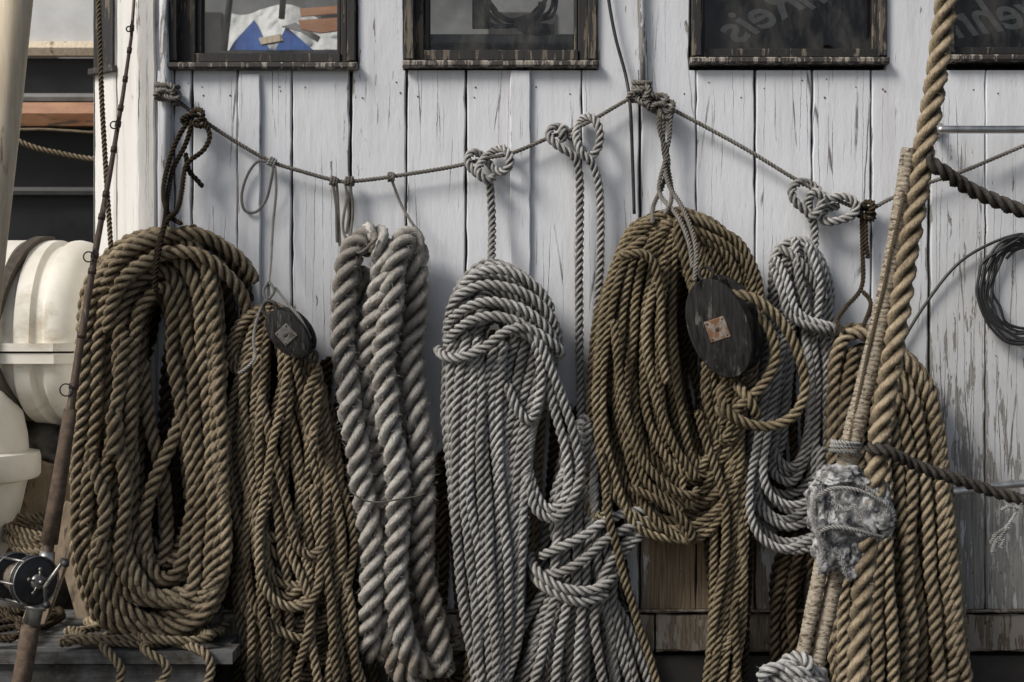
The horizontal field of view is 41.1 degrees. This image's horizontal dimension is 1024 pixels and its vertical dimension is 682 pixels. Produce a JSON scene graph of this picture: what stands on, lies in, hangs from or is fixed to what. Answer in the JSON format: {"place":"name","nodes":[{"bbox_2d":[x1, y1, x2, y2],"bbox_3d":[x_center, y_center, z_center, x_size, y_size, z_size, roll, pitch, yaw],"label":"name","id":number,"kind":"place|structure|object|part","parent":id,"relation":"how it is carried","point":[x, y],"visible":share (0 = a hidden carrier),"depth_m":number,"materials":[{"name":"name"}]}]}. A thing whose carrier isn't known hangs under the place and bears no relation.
{"place":"outdoors","nodes":[
{"label":"outdoors","id":0,"kind":"place"},
{"bbox_2d":[3,511,45,554],"bbox_3d":[-1.191,0.482,3.424,0.185,0.109,0.133,0,0,0],"label":"rope coil","id":1,"kind":"object","parent":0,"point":[22,532],"visible":0.51,"depth_m":3.38,"materials":[{"name":"beige fabric"}]},
{"bbox_2d":[28,0,573,57],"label":"quay building","id":2,"kind":"structure","parent":0,"point":[451,16],"depth_m":17.20,"materials":[{"name":"orange wood"}]},
{"bbox_2d":[205,12,221,50],"bbox_3d":[-4.075,-3.485,17.195,0.850,1.300,0.050,0,0,0],"label":"window","id":3,"kind":"structure","parent":2,"relation":"in","point":[213,20],"depth_m":17.17,"materials":[{"name":"grey glass"}]},
{"bbox_2d":[321,14,336,18],"bbox_3d":[-1.975,-3.485,17.195,0.850,1.300,0.050,0,0,0],"label":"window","id":4,"kind":"structure","parent":2,"relation":"in","point":[335,15],"depth_m":17.17,"materials":[{"name":"brown"}]},
{"bbox_2d":[488,12,555,33],"bbox_3d":[0.125,-3.485,17.195,0.850,1.300,0.050,0,0,0],"label":"window","id":5,"kind":"structure","parent":2,"relation":"in","point":[509,14],"depth_m":17.17,"materials":[{"name":"grey glass"}]},
{"bbox_2d":[317,613,1021,651],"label":"deck","id":6,"kind":"structure","parent":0,"point":[766,651],"depth_m":3.80,"materials":[{"name":"brown wood"}]},
{"bbox_2d":[0,0,32,314],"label":"wooden spar","id":7,"kind":"object","parent":6,"relation":"on","point":[15,20],"visible":1,"depth_m":2.80,"materials":[{"name":"beige wood"}]},
{"bbox_2d":[0,591,73,608],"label":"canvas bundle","id":8,"kind":"object","parent":6,"relation":"on","point":[60,601],"visible":0.04,"depth_m":3.75,"materials":[{"name":"black fabric"}]},
{"bbox_2d":[58,576,71,608],"bbox_3d":[-1.211,0.547,3.778,0.237,0.500,0.216,0,0,-27],"label":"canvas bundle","id":9,"kind":"object","parent":6,"relation":"on","point":[63,591],"visible":0.01,"depth_m":3.70,"materials":[{"name":"black fabric"}]},
{"bbox_2d":[0,0,135,681],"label":"fishing rod","id":10,"kind":"object","parent":6,"relation":"on","point":[29,582],"visible":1,"depth_m":2.86,"materials":[{"name":"paint"}]},
{"bbox_2d":[0,609,246,681],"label":"platform","id":11,"kind":"structure","parent":6,"relation":"on","point":[54,662],"depth_m":3.00,"materials":[{"name":"grey wood"}]},
{"bbox_2d":[0,391,40,555],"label":"canister","id":12,"kind":"object","parent":11,"relation":"on","point":[20,462],"visible":0.92,"depth_m":3.41,"materials":[{"name":"white plastic"}]},
{"bbox_3d":[-1.313,0.553,3.590,0.238,0.237,0.092,0,0,0],"label":"wooden board","id":13,"kind":"object","parent":12,"relation":"on","visible":0},
{"bbox_2d":[6,460,70,552],"bbox_3d":[-1.226,0.443,3.545,0.210,0.287,0.070,0,0,-17],"label":"wooden board","id":14,"kind":"object","parent":13,"relation":"on","point":[36,494],"visible":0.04,"depth_m":3.52,"materials":[{"name":"beige wood"}]},
{"bbox_2d":[25,420,70,466],"bbox_3d":[-1.227,0.310,3.670,0.325,0.292,0.248,0,0,0],"label":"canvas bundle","id":15,"kind":"object","parent":13,"relation":"on","point":[43,438],"visible":0.09,"depth_m":3.58,"materials":[{"name":"black fabric"}]},
{"bbox_2d":[0,236,92,424],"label":"life raft canister","id":16,"kind":"object","parent":15,"relation":"on","point":[44,278],"visible":0.54,"depth_m":3.45,"materials":[{"name":"white plastic"}]},
{"bbox_2d":[0,606,65,642],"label":"rope coil","id":17,"kind":"object","parent":11,"relation":"on","point":[58,615],"visible":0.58,"depth_m":3.18,"materials":[{"name":"brown fabric"}]},
{"bbox_2d":[18,501,71,631],"bbox_3d":[-1.084,0.540,3.230,0.164,0.316,0.047,0,0,-43],"label":"wooden board","id":18,"kind":"object","parent":11,"relation":"on","point":[61,549],"visible":0.27,"depth_m":3.23,"materials":[{"name":"beige wood"}]},
{"bbox_2d":[65,561,89,617],"bbox_3d":[-1.090,0.581,3.380,0.135,0.230,0.031,0,0,36],"label":"wooden board","id":19,"kind":"object","parent":11,"relation":"on","point":[78,604],"visible":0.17,"depth_m":3.36,"materials":[{"name":"beige wood"}]},
{"bbox_2d":[58,616,230,681],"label":"rope coil","id":20,"kind":"object","parent":11,"relation":"on","point":[205,632],"visible":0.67,"depth_m":2.99,"materials":[{"name":"brown fabric"}]},
{"bbox_2d":[88,0,1023,681],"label":"boat cabin","id":21,"kind":"object","parent":6,"relation":"on","point":[826,94],"visible":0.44,"depth_m":3.20,"materials":[{"name":"white paint"}]},
{"bbox_3d":[-0.979,-0.848,3.270,0.074,0.384,0.008,0,0,37],"label":"corner window frame","id":22,"kind":"part","parent":21,"relation":"part of","materials":[{"name":"grey wood"}]},
{"bbox_2d":[96,0,113,250],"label":"halyard","id":23,"kind":"object","parent":21,"relation":"hanging from","point":[102,111],"visible":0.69,"depth_m":3.11,"materials":[{"name":"brown fabric"}]},
{"bbox_3d":[-0.584,-0.847,3.216,0.447,0.427,0.088,0,0,0],"label":"window","id":24,"kind":"part","parent":21,"relation":"part of","materials":[{"name":"paint"}]},
{"bbox_2d":[414,448,465,681],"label":"rope coil","id":25,"kind":"object","parent":21,"relation":"hanging from","point":[442,531],"visible":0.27,"depth_m":3.17,"materials":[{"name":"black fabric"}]},
{"bbox_2d":[472,0,489,28],"bbox_3d":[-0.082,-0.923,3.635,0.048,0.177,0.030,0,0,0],"label":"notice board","id":26,"kind":"object","parent":21,"relation":"attached to","point":[478,22],"visible":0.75,"depth_m":3.62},
{"bbox_3d":[-0.027,-0.849,3.216,0.457,0.422,0.088,0,0,0],"label":"window","id":27,"kind":"part","parent":21,"relation":"part of","materials":[{"name":"paint"}]},
{"bbox_2d":[431,34,573,49],"bbox_3d":[-0.023,-0.728,3.335,0.347,0.025,0.090,0,0,0],"label":"instrument shelf","id":28,"kind":"object","parent":21,"relation":"attached to","point":[498,42],"visible":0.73,"depth_m":3.29,"materials":[{"name":"black"}]},
{"bbox_2d":[476,0,557,36],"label":"cable coil","id":29,"kind":"object","parent":21,"relation":"hanging from","point":[530,23],"visible":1,"depth_m":3.31,"materials":[{"name":"black rubber"}]},
{"bbox_2d":[153,79,1023,222],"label":"hanging line","id":30,"kind":"object","parent":21,"relation":"attached to","point":[643,89],"visible":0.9,"depth_m":3.17,"materials":[{"name":"fabric"}]},
{"bbox_2d":[68,107,258,635],"bbox_3d":[-0.800,0.070,3.102,0.451,1.230,0.242,0,0,0],"label":"rope coil","id":31,"kind":"object","parent":30,"relation":"hanging from","point":[122,556],"visible":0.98,"depth_m":3.05,"materials":[{"name":"brown fabric"}]},
{"bbox_2d":[214,156,379,681],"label":"rope coil","id":32,"kind":"object","parent":30,"relation":"hanging from","point":[295,549],"visible":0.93,"depth_m":3.08,"materials":[{"name":"brown fabric"}]},
{"bbox_2d":[261,299,318,362],"bbox_3d":[-0.492,-0.021,3.031,0.129,0.142,0.074,0,0,0],"label":"pulley block","id":33,"kind":"object","parent":32,"relation":"attached to","point":[287,332],"depth_m":3.00,"materials":[{"name":"black wood"}]},
{"bbox_2d":[326,171,458,681],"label":"rope coil","id":34,"kind":"object","parent":30,"relation":"hanging from","point":[376,355],"visible":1,"depth_m":3.08,"materials":[{"name":"grey fabric"}]},
{"bbox_2d":[433,144,585,681],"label":"rope coil","id":35,"kind":"object","parent":30,"relation":"hanging from","point":[494,411],"visible":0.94,"depth_m":3.05,"materials":[{"name":"grey fabric"}]},
{"bbox_2d":[512,112,657,681],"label":"rope coil","id":36,"kind":"object","parent":30,"relation":"hanging from","point":[568,597],"visible":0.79,"depth_m":3.08,"materials":[{"name":"grey fabric"}]},
{"bbox_2d":[583,99,810,681],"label":"rope coil","id":37,"kind":"object","parent":30,"relation":"hanging from","point":[641,358],"visible":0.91,"depth_m":3.07,"materials":[{"name":"brown fabric"}]},
{"bbox_2d":[685,265,762,384],"bbox_3d":[0.469,-0.035,3.017,0.150,0.265,0.119,0,0,27],"label":"pulley block","id":38,"kind":"object","parent":37,"relation":"attached to","point":[724,328],"depth_m":2.98,"materials":[{"name":"black wood"}]},
{"bbox_2d":[744,177,860,554],"bbox_3d":[0.658,0.076,3.131,0.292,0.926,0.147,0,0,0],"label":"rope coil","id":39,"kind":"object","parent":30,"relation":"hanging from","point":[799,274],"visible":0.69,"depth_m":3.11,"materials":[{"name":"grey fabric"}]},
{"bbox_2d":[821,217,972,681],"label":"rope coil","id":40,"kind":"object","parent":30,"relation":"hanging from","point":[926,624],"visible":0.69,"depth_m":3.06,"materials":[{"name":"beige fabric"}]},
{"bbox_2d":[607,0,635,213],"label":"electric cable","id":41,"kind":"object","parent":21,"relation":"attached to","point":[629,105],"visible":1,"depth_m":3.18,"materials":[{"name":"black rubber"}]},
{"bbox_3d":[0.647,-0.853,3.216,0.463,0.415,0.088,0,0,0],"label":"window","id":42,"kind":"part","parent":21,"relation":"part of","materials":[{"name":"paint"}]},
{"bbox_2d":[937,122,1023,136],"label":"handrail","id":43,"kind":"object","parent":21,"relation":"attached to","point":[983,129],"visible":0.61,"depth_m":3.11,"materials":[{"name":"metal"}]},
{"bbox_3d":[1.218,-0.856,3.216,0.502,0.409,0.088,0,0,0],"label":"window","id":44,"kind":"part","parent":21,"relation":"part of","materials":[{"name":"paint"}]},
{"bbox_2d":[951,479,1023,495],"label":"handrail","id":45,"kind":"object","parent":21,"relation":"attached to","point":[955,491],"visible":0.5,"depth_m":3.11,"materials":[{"name":"metal"}]},
{"bbox_2d":[769,529,832,681],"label":"rope coil","id":46,"kind":"object","parent":6,"relation":"on","point":[787,580],"visible":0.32,"depth_m":3.15,"materials":[{"name":"brown fabric"}]},
{"bbox_2d":[846,0,961,681],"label":"shroud rope","id":47,"kind":"object","parent":6,"relation":"on","point":[860,627],"visible":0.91,"depth_m":2.69,"materials":[{"name":"beige fabric"}]},
{"bbox_2d":[803,439,896,581],"bbox_3d":[0.672,0.336,2.714,0.187,0.291,0.178,0,0,0],"label":"lashed deadeye","id":48,"kind":"object","parent":47,"relation":"attached to","point":[843,520],"visible":0.99,"depth_m":2.68,"materials":[{"name":"grey fabric"}]},
{"bbox_2d":[796,147,914,666],"bbox_3d":[0.683,0.145,2.735,0.238,1.060,0.057,0,0,11],"label":"rope","id":49,"kind":"object","parent":48,"relation":"attached to","point":[857,415],"visible":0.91,"depth_m":2.72,"materials":[{"name":"beige fabric"}]},
{"bbox_2d":[756,650,828,681],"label":"rope knot","id":50,"kind":"object","parent":49,"relation":"attached to","point":[795,666],"visible":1,"depth_m":2.69,"materials":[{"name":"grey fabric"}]},
{"bbox_2d":[864,441,1023,504],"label":"guard rope","id":51,"kind":"object","parent":47,"relation":"attached to","point":[945,475],"visible":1,"depth_m":2.69,"materials":[{"name":"brown fabric"}]},
{"bbox_2d":[988,502,1022,554],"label":"frayed twine","id":52,"kind":"object","parent":51,"relation":"hanging from","point":[998,536],"visible":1,"depth_m":2.69,"materials":[{"name":"grey fabric"}]},
{"bbox_2d":[920,153,1023,217],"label":"guard rope","id":53,"kind":"object","parent":47,"relation":"attached to","point":[971,189],"visible":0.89,"depth_m":2.69,"materials":[{"name":"black fabric"}]},
{"bbox_3d":[1.196,-0.233,3.178,0.027,0.020,0.054,0,0,0],"label":"wall hook","id":54,"kind":"object","parent":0,"visible":0},
{"bbox_2d":[904,233,1023,345],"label":"cable coil","id":55,"kind":"object","parent":54,"relation":"hanging from","point":[1004,245],"visible":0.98,"depth_m":3.17,"materials":[{"name":"black rubber"}]},
{"label":"water","id":56,"kind":"structure","parent":0,"visible":0},
{"bbox_2d":[0,0,93,426],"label":"moored boat","id":57,"kind":"object","parent":56,"relation":"on","point":[53,192],"visible":0.32,"depth_m":6.22,"materials":[{"name":"black paint"}]},
{"bbox_2d":[205,0,336,52],"bbox_3d":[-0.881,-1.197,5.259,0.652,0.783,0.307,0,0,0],"label":"covered boat","id":58,"kind":"object","parent":56,"relation":"on","point":[282,27],"visible":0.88,"depth_m":5.20,"materials":[{"name":"fabric"}]}
]}

